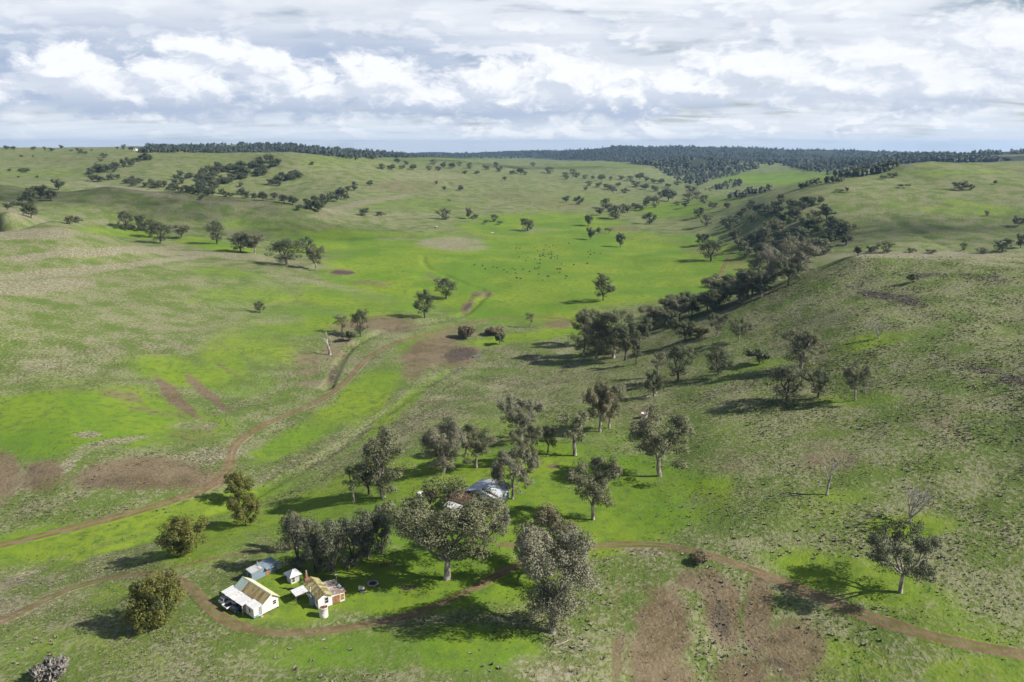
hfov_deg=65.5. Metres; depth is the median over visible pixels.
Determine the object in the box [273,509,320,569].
pepper tree
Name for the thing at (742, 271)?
gum tree
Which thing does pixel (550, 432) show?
gum tree
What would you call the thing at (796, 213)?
gum tree
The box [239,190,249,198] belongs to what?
gum tree
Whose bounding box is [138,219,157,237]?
gum tree
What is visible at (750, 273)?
gum tree
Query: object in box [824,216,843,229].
gum tree
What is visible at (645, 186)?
gum tree
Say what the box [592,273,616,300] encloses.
gum tree
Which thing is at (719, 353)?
gum tree
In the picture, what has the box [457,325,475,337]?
shrub
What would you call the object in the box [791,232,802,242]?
gum tree
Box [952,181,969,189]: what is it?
gum tree
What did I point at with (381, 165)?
gum tree
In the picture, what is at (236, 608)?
parked car
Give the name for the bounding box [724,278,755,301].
gum tree
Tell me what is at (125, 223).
gum tree
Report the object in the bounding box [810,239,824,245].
gum tree
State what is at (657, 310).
gum tree
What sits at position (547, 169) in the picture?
gum tree
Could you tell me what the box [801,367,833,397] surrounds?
gum tree
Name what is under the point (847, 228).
gum tree
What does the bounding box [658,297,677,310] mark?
gum tree
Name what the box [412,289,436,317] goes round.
gum tree
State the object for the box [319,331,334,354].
dead tree
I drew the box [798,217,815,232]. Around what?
gum tree
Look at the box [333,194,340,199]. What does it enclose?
gum tree
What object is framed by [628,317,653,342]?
gum tree
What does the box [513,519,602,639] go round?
gum tree
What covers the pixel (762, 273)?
gum tree
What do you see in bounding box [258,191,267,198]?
gum tree
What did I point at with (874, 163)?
woodland
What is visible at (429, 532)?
gum tree
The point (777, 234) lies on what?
gum tree
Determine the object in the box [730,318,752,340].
gum tree
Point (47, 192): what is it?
gum tree
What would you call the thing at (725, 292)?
gum tree
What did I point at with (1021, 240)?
gum tree
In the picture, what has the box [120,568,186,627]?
round tree
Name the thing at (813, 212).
gum tree
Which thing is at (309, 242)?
gum tree
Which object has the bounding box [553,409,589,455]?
gum tree
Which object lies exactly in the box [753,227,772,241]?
gum tree
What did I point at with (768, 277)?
gum tree
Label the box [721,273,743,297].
gum tree
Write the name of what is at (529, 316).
gum tree
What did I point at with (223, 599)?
parked car
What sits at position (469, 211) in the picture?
gum tree
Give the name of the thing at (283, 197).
gum tree
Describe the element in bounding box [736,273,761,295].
gum tree
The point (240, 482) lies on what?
round tree
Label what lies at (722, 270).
dirt road
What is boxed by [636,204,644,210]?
gum tree
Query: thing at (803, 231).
gum tree
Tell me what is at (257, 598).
house
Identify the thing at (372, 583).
fire ring
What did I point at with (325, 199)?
gum tree
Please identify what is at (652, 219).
gum tree
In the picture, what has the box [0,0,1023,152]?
sky
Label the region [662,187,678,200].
gum tree
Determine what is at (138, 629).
round tree
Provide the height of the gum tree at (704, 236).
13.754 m
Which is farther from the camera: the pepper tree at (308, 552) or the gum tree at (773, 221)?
the gum tree at (773, 221)
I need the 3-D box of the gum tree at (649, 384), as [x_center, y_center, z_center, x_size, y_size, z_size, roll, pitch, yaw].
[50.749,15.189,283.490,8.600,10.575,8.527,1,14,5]
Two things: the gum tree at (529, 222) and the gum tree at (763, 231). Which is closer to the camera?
the gum tree at (763, 231)
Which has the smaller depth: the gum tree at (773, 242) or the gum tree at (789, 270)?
the gum tree at (789, 270)
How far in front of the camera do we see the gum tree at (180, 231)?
732.19 m
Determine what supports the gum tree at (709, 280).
on the ground at (96, 278)
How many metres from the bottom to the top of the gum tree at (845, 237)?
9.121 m
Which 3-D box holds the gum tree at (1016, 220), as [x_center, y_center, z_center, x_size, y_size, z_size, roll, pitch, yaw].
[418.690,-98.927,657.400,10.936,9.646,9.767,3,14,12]
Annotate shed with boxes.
[246,557,276,580]
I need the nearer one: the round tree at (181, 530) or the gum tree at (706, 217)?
the round tree at (181, 530)
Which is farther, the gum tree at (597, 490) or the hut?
the gum tree at (597, 490)
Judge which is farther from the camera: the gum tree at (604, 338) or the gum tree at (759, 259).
the gum tree at (759, 259)
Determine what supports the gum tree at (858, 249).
on the ground at (96, 278)
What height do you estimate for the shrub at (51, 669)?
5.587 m
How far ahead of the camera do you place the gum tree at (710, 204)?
1025.34 m
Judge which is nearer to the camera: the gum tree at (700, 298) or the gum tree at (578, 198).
the gum tree at (700, 298)
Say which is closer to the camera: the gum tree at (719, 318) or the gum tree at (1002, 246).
the gum tree at (719, 318)
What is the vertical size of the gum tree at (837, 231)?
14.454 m
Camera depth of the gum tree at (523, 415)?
249.44 m
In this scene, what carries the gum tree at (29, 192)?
on the ground at (96, 278)
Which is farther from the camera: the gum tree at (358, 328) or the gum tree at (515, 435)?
the gum tree at (358, 328)
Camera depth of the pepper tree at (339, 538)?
168.84 m
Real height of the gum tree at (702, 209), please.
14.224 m
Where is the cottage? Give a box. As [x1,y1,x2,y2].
[290,570,345,608]
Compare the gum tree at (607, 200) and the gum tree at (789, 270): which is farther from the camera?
the gum tree at (607, 200)
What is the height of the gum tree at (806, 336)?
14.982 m
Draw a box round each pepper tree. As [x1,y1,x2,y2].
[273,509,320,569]
[280,510,304,547]
[298,535,325,574]
[312,517,348,573]
[334,514,375,567]
[352,507,380,559]
[369,502,395,554]
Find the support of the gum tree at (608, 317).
on the ground at (96, 278)
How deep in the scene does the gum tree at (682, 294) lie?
418.19 m
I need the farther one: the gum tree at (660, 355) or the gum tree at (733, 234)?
the gum tree at (733, 234)
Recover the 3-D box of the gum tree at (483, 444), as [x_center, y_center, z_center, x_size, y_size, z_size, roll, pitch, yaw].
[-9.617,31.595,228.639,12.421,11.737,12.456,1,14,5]
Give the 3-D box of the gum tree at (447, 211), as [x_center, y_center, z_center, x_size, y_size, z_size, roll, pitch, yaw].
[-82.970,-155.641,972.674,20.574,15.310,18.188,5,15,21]
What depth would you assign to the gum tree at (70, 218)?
565.81 m
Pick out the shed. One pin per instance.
(262, 568)
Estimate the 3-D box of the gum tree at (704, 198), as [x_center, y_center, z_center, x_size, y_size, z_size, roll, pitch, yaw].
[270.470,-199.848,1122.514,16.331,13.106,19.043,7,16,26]
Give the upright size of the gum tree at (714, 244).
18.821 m
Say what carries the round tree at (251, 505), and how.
on the ground at (96, 278)
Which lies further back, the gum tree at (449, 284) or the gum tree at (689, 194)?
the gum tree at (689, 194)
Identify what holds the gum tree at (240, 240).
on the ground at (96, 278)
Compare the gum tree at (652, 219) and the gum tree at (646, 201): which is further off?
the gum tree at (646, 201)
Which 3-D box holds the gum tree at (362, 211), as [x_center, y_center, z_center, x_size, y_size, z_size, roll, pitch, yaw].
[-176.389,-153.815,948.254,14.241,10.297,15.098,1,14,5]
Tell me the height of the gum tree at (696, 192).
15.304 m
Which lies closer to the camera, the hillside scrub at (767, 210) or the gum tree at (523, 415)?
the gum tree at (523, 415)
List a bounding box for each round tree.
[119,602,152,634]
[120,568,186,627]
[154,513,210,555]
[223,471,255,503]
[225,492,261,525]
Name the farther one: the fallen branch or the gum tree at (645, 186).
the gum tree at (645, 186)
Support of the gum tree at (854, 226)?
on the ground at (96, 278)
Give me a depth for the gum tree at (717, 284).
425.58 m
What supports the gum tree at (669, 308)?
on the ground at (96, 278)
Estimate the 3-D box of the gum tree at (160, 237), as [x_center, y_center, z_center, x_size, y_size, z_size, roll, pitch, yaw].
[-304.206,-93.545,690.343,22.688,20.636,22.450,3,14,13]
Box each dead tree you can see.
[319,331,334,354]
[823,456,839,494]
[869,321,889,338]
[905,484,935,522]
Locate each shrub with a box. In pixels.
[28,654,69,681]
[340,331,357,339]
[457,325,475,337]
[484,326,503,334]
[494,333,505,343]
[691,327,709,337]
[691,549,710,564]
[743,348,773,362]
[906,273,919,281]
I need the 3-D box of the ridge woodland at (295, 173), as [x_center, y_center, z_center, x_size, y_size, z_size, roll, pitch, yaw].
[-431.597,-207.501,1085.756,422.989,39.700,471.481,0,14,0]
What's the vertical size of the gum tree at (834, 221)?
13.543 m
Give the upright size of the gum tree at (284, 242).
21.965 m
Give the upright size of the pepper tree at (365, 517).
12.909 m
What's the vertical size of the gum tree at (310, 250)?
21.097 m
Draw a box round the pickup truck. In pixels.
[221,599,234,609]
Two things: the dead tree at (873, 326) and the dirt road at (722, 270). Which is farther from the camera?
the dirt road at (722, 270)
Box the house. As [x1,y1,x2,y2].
[221,576,278,617]
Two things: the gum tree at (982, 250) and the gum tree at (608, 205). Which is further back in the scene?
the gum tree at (608, 205)
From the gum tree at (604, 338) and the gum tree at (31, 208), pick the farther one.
the gum tree at (31, 208)
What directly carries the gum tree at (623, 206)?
on the ground at (96, 278)
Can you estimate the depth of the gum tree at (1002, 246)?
562.74 m
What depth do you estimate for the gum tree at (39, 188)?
807.76 m
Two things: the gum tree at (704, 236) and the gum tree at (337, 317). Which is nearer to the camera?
the gum tree at (337, 317)
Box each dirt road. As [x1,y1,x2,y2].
[0,316,575,549]
[0,540,1023,662]
[715,246,737,279]
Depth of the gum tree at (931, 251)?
564.31 m
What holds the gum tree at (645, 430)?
on the ground at (96, 278)
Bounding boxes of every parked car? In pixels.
[218,595,230,603]
[230,603,245,613]
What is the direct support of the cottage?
on the ground at (96, 278)
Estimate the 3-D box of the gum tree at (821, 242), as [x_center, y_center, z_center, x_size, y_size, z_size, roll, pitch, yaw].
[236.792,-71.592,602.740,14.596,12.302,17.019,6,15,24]
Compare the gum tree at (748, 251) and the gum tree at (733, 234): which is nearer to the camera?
the gum tree at (748, 251)
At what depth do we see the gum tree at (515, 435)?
228.51 m
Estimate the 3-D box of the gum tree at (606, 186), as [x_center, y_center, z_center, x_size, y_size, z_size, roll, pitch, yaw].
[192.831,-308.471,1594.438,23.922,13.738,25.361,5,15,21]
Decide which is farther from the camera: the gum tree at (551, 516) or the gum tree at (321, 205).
the gum tree at (321, 205)
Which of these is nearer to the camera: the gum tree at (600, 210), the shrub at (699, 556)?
the shrub at (699, 556)
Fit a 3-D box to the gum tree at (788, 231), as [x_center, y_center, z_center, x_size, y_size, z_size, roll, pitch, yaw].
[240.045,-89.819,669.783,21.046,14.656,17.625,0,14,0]
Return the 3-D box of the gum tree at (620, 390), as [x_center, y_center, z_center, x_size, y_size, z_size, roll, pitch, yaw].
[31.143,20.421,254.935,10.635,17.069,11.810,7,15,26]
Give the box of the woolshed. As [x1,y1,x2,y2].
[444,479,509,513]
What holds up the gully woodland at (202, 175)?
on the ground at (96, 278)
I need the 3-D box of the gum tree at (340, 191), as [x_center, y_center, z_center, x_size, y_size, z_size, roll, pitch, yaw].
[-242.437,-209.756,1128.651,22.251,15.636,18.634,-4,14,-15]
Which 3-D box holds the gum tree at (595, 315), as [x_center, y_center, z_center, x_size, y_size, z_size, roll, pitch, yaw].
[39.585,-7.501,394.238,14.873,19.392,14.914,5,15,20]
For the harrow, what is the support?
on the ground at (96, 278)
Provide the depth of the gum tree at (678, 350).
294.74 m
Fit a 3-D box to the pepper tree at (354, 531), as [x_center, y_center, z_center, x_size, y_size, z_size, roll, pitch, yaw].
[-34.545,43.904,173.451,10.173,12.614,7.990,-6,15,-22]
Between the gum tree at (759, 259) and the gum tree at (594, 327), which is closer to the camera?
the gum tree at (594, 327)
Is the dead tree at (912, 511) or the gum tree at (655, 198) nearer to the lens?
the dead tree at (912, 511)
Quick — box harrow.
[380,560,396,567]
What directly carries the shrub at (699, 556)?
on the ground at (96, 278)
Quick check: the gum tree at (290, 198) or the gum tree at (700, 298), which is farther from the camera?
the gum tree at (290, 198)
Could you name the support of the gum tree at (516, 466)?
on the ground at (96, 278)
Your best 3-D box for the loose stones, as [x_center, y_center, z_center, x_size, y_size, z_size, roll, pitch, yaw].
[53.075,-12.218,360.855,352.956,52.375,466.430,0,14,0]
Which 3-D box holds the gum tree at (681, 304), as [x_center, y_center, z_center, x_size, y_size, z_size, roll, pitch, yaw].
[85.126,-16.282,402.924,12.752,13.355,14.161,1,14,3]
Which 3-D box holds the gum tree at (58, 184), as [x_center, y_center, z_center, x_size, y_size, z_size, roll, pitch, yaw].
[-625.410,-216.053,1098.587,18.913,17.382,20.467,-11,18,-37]
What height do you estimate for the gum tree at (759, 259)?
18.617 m
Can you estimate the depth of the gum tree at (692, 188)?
1450.43 m
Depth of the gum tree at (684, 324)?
349.21 m
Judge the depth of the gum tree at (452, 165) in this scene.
1962.88 m
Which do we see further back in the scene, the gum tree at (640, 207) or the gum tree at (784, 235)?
the gum tree at (640, 207)
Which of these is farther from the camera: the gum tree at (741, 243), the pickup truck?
the gum tree at (741, 243)
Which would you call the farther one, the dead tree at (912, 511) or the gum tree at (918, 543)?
the dead tree at (912, 511)
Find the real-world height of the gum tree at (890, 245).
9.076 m
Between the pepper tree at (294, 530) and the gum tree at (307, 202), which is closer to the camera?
the pepper tree at (294, 530)
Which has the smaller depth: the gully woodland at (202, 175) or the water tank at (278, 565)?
the water tank at (278, 565)
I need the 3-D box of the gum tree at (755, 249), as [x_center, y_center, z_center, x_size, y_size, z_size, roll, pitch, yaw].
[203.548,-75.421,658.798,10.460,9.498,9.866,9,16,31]
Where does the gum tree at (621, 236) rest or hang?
on the ground at (96, 278)
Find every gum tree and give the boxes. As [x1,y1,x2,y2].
[2,202,12,209]
[16,185,37,203]
[19,202,38,218]
[31,184,48,198]
[41,189,58,200]
[50,178,65,189]
[64,215,74,223]
[116,211,133,230]
[133,214,149,227]
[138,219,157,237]
[148,222,171,243]
[169,224,190,238]
[201,220,225,243]
[227,232,252,252]
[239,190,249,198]
[242,231,265,253]
[253,301,265,312]
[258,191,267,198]
[264,238,307,264]
[269,192,279,198]
[277,194,287,202]
[288,196,299,203]
[300,236,313,249]
[302,198,312,208]
[305,243,325,270]
[312,200,323,211]
[319,196,329,204]
[326,192,333,199]
[332,314,348,332]
[333,188,347,197]
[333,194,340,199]
[342,465,363,503]
[349,308,369,336]
[355,462,377,494]
[357,424,416,498]
[359,208,368,215]
[375,211,385,215]
[379,163,385,168]
[381,473,507,580]
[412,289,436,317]
[419,414,469,472]
[434,277,457,298]
[435,207,451,218]
[447,162,455,167]
[451,423,479,455]
[459,428,497,467]
[465,207,472,218]
[475,495,511,548]
[484,445,542,499]
[496,394,546,438]
[508,424,544,462]
[512,502,583,575]
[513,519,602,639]
[520,218,534,230]
[524,312,534,326]
[532,424,560,453]
[545,167,553,173]
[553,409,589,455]
[564,454,622,519]
[568,310,593,355]
[571,172,580,177]
[573,195,583,204]
[579,308,603,339]
[581,319,609,359]
[581,378,617,431]
[583,214,592,225]
[586,226,595,239]
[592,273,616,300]
[595,207,603,213]
[596,332,616,353]
[596,382,627,427]
[597,174,605,179]
[599,308,637,358]
[600,198,610,208]
[603,184,612,189]
[605,203,613,210]
[608,204,622,218]
[609,186,617,192]
[614,232,625,246]
[614,324,639,360]
[621,203,629,212]
[626,405,696,476]
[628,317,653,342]
[630,180,639,186]
[630,338,645,363]
[634,172,644,177]
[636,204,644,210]
[638,305,666,330]
[640,183,649,189]
[641,211,656,223]
[642,199,650,206]
[643,370,664,396]
[650,194,660,206]
[651,351,665,375]
[657,305,684,325]
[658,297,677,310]
[660,309,679,328]
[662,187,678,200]
[663,343,700,380]
[665,294,685,298]
[668,294,692,320]
[671,319,695,341]
[679,290,699,313]
[681,295,701,315]
[682,191,694,200]
[685,185,698,192]
[693,190,701,198]
[693,207,704,217]
[696,233,710,244]
[696,239,724,260]
[697,293,707,310]
[698,195,708,203]
[698,294,720,310]
[699,213,712,225]
[699,291,724,312]
[700,273,722,289]
[704,346,733,375]
[707,285,731,308]
[707,312,731,335]
[708,201,717,206]
[711,278,736,301]
[720,214,741,229]
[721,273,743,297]
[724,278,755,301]
[729,228,740,240]
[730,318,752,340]
[732,284,749,302]
[734,239,748,251]
[735,268,765,274]
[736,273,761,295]
[738,246,753,258]
[740,232,761,245]
[744,268,776,291]
[745,271,775,296]
[747,259,756,266]
[748,252,769,271]
[752,244,760,251]
[752,271,777,293]
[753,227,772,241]
[759,242,794,282]
[761,217,784,232]
[763,224,779,237]
[763,364,820,402]
[770,229,785,240]
[771,240,780,248]
[774,212,788,220]
[774,220,786,229]
[774,259,803,285]
[777,235,826,277]
[778,327,820,369]
[781,233,798,241]
[784,225,808,237]
[786,207,802,221]
[789,227,810,242]
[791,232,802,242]
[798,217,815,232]
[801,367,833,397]
[805,209,822,219]
[810,215,825,230]
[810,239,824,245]
[816,238,834,253]
[817,203,837,218]
[819,230,833,240]
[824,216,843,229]
[828,223,846,239]
[830,218,843,230]
[837,221,858,234]
[837,233,854,244]
[838,221,853,236]
[843,361,873,399]
[853,246,863,255]
[863,513,942,593]
[874,241,895,252]
[887,172,898,177]
[925,249,936,253]
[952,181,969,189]
[960,242,967,249]
[976,247,988,253]
[993,238,1014,251]
[1012,215,1023,225]
[1016,232,1023,247]
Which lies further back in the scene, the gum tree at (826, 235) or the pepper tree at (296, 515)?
the gum tree at (826, 235)
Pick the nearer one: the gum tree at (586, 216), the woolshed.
the woolshed
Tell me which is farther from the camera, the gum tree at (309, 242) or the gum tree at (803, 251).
the gum tree at (309, 242)
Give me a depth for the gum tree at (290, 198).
882.69 m
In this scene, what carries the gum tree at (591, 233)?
on the ground at (96, 278)
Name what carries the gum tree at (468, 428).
on the ground at (96, 278)
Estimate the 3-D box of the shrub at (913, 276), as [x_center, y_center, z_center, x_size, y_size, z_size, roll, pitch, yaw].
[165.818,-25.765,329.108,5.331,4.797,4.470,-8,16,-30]
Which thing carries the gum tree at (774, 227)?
on the ground at (96, 278)
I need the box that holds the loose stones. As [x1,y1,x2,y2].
[2,256,1023,681]
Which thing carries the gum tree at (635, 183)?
on the ground at (96, 278)
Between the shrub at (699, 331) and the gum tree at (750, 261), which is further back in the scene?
the gum tree at (750, 261)
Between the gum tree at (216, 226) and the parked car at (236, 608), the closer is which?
the parked car at (236, 608)
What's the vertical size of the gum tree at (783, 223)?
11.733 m
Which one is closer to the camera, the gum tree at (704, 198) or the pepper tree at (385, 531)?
the pepper tree at (385, 531)
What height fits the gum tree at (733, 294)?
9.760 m
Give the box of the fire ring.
[367,580,378,586]
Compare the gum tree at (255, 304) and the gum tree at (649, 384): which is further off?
the gum tree at (255, 304)
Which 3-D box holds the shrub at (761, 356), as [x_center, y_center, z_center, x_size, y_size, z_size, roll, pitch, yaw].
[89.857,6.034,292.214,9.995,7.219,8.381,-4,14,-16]
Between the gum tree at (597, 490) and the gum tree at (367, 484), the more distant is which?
the gum tree at (367, 484)
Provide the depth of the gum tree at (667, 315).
389.04 m
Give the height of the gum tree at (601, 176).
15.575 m
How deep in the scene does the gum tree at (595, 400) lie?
249.42 m
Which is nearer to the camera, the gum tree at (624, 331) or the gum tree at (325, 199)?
the gum tree at (624, 331)
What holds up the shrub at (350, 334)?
on the ground at (96, 278)
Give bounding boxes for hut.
[283,568,301,583]
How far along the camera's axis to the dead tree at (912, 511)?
172.19 m
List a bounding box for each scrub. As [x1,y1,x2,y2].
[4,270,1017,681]
[735,193,824,222]
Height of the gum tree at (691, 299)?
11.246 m
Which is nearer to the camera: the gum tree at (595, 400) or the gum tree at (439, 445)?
the gum tree at (439, 445)
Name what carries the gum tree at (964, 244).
on the ground at (96, 278)
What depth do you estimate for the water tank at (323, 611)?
155.36 m
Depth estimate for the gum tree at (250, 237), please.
661.57 m
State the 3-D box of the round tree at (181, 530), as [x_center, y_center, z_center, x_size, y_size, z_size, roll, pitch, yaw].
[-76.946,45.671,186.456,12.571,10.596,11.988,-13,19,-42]
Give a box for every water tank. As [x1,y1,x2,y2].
[276,561,280,569]
[319,604,327,618]
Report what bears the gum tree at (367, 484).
on the ground at (96, 278)
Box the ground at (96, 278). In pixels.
[0,144,1023,681]
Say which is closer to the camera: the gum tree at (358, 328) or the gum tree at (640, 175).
the gum tree at (358, 328)
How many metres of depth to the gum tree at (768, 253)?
527.13 m
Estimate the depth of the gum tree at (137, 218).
752.77 m
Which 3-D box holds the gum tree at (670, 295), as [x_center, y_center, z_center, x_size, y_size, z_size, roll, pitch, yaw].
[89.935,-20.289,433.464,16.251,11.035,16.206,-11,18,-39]
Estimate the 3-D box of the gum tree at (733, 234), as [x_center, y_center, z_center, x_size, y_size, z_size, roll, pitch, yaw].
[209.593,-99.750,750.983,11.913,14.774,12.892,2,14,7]
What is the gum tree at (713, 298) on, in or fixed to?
on the ground at (96, 278)
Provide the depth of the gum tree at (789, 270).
372.43 m
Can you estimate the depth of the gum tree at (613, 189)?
1509.90 m
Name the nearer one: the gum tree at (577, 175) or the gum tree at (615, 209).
the gum tree at (615, 209)
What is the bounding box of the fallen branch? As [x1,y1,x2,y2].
[563,645,594,648]
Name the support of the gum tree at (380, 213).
on the ground at (96, 278)
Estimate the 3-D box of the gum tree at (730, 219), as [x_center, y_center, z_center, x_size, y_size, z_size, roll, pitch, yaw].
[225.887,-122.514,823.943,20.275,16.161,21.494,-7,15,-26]
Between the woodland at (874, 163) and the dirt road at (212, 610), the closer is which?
the dirt road at (212, 610)
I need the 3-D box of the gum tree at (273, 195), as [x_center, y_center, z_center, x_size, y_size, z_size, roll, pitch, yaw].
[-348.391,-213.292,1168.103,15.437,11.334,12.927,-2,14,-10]
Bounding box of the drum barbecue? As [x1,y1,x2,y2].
[358,586,365,592]
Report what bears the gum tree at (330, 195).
on the ground at (96, 278)
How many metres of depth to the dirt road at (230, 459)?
246.53 m
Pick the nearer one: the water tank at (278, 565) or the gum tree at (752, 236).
the water tank at (278, 565)
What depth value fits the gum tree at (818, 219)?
686.28 m
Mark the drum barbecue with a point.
(361, 588)
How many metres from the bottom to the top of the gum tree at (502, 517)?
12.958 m
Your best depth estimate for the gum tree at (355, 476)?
209.86 m
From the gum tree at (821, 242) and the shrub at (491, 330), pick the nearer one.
the shrub at (491, 330)
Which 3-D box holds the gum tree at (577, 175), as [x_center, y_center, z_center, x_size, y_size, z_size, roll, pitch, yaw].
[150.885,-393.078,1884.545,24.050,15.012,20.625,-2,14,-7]
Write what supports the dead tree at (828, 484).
on the ground at (96, 278)
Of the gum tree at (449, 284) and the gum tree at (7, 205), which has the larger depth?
the gum tree at (7, 205)
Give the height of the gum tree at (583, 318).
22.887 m
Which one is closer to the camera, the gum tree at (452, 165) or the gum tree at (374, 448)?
the gum tree at (374, 448)
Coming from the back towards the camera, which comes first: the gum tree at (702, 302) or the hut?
the gum tree at (702, 302)
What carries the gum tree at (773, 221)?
on the ground at (96, 278)
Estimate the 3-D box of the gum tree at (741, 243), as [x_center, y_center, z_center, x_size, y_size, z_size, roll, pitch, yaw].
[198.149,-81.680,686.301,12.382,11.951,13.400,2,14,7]
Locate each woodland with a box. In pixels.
[86,152,281,193]
[86,169,372,210]
[138,141,1023,197]
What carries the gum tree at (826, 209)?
on the ground at (96, 278)
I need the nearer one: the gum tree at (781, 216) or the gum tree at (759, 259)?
the gum tree at (759, 259)
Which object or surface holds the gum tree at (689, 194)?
on the ground at (96, 278)
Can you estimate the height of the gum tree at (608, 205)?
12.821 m
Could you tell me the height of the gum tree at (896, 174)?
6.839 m
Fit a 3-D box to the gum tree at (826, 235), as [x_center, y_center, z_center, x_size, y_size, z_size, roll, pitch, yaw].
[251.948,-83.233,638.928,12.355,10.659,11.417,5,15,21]
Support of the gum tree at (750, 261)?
on the ground at (96, 278)
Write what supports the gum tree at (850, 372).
on the ground at (96, 278)
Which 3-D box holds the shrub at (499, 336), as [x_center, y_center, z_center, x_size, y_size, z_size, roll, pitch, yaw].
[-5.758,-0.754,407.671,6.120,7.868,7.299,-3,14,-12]
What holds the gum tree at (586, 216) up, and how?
on the ground at (96, 278)
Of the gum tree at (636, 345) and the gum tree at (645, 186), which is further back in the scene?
the gum tree at (645, 186)
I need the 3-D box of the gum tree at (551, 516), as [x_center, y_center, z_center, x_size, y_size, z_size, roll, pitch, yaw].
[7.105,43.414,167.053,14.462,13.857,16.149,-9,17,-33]
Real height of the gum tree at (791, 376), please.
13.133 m

